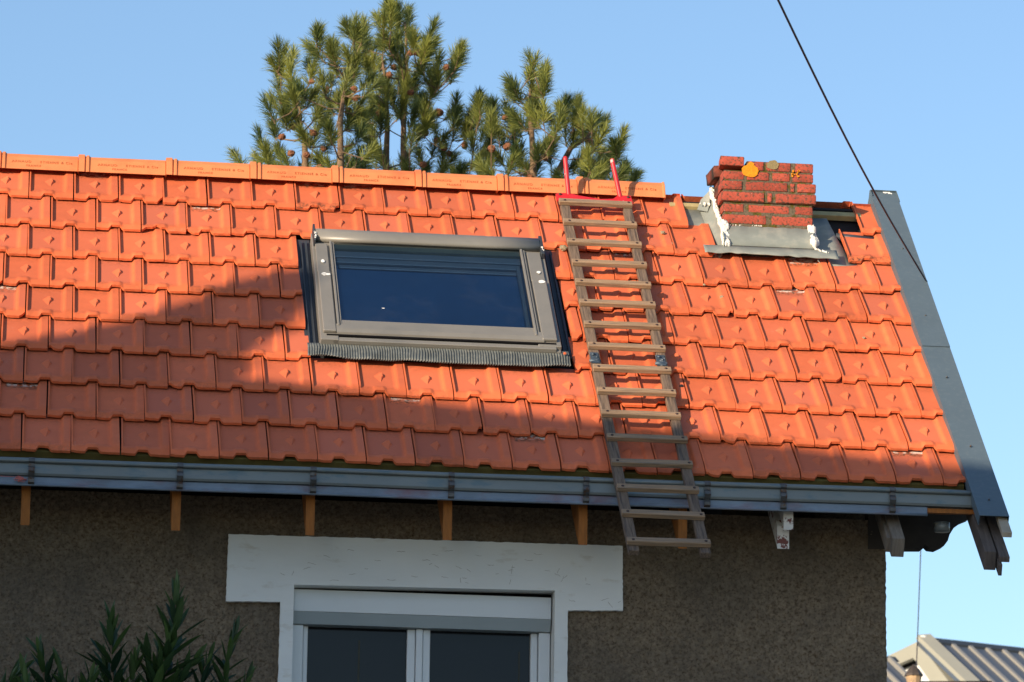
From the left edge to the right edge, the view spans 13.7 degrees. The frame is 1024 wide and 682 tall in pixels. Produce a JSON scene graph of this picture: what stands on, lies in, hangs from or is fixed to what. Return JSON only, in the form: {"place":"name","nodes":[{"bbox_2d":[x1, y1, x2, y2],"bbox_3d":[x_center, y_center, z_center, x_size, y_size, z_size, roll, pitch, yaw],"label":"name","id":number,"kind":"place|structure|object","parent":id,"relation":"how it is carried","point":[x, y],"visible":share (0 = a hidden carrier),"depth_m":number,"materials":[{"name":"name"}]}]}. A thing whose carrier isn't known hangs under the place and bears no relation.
{"place":"outdoors","nodes":[
{"label":"outdoors","id":0,"kind":"place"},
{"bbox_2d":[0,0,1023,655],"label":"sky","id":1,"kind":"structure","parent":0,"point":[927,96],"materials":[{"name":"blue"}]},
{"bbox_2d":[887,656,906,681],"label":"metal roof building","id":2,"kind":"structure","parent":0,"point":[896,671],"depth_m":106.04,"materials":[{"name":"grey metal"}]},
{"bbox_2d":[889,634,1023,681],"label":"building","id":3,"kind":"structure","parent":0,"point":[939,659],"depth_m":113.04,"materials":[{"name":"metal"}]},
{"label":"ground","id":4,"kind":"structure","parent":0,"visible":0},
{"bbox_2d":[1,569,256,681],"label":"oleander","id":5,"kind":"object","parent":4,"relation":"on","point":[158,667],"visible":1,"depth_m":19.09,"materials":[{"name":"green plant"}]},
{"bbox_2d":[223,8,389,168],"bbox_3d":[-1.549,2.768,29.253,1.178,11.000,1.781,2,-13,-7],"label":"pine tree","id":6,"kind":"object","parent":4,"relation":"on","point":[293,99],"visible":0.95,"depth_m":30.04,"materials":[{"name":"green plant"}]},
{"bbox_2d":[352,0,497,174],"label":"pine tree","id":7,"kind":"object","parent":4,"relation":"on","point":[405,81],"visible":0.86,"depth_m":30.91,"materials":[{"name":"green plant"}]},
{"bbox_2d":[0,151,1011,681],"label":"house","id":8,"kind":"structure","parent":4,"relation":"on","point":[334,423],"depth_m":20.90,"materials":[{"name":"tile"}]},
{"bbox_2d":[4,476,26,481],"bbox_3d":[-2.408,0.646,20.003,0.252,0.033,0.013,2,-13,-6],"label":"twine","id":9,"kind":"object","parent":8,"relation":"attached to","point":[20,478],"visible":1,"depth_m":20.01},
{"bbox_2d":[292,588,550,681],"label":"window","id":10,"kind":"structure","parent":8,"relation":"in","point":[340,635],"depth_m":20.70,"materials":[{"name":"white plastic"}]},
{"bbox_2d":[559,245,567,250],"bbox_3d":[0.274,-0.492,22.425,0.042,0.036,0.039,-5,-14,24],"label":"mortar crumb","id":11,"kind":"object","parent":8,"relation":"on","point":[563,247],"visible":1,"depth_m":22.41,"materials":[{"name":"beige concrete"}]},
{"bbox_2d":[556,156,710,557],"bbox_3d":[0.589,0.015,21.380,0.413,0.209,3.737,2,29,-7],"label":"roof ladder","id":12,"kind":"object","parent":8,"relation":"on","point":[672,415],"visible":1,"depth_m":21.22,"materials":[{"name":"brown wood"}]},
{"bbox_2d":[777,0,927,281],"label":"overhead cable","id":13,"kind":"object","parent":8,"relation":"attached to","point":[835,117],"visible":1,"depth_m":19.69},
{"bbox_2d":[468,47,647,181],"bbox_3d":[0.274,2.995,29.826,1.474,10.858,1.804,2,-13,-7],"label":"pine tree","id":14,"kind":"object","parent":4,"relation":"on","point":[574,112],"visible":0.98,"depth_m":30.43,"materials":[{"name":"green plant"}]},
{"bbox_2d":[904,664,922,681],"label":"finial post","id":15,"kind":"object","parent":4,"relation":"on","point":[913,673],"visible":1,"depth_m":51.26,"materials":[{"name":"beige stone"}]},
{"bbox_2d":[916,551,920,666],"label":"thin wire","id":16,"kind":"object","parent":15,"relation":"attached to","point":[918,609],"visible":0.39,"depth_m":51.83,"materials":[{"name":"grey metal"}]}
]}

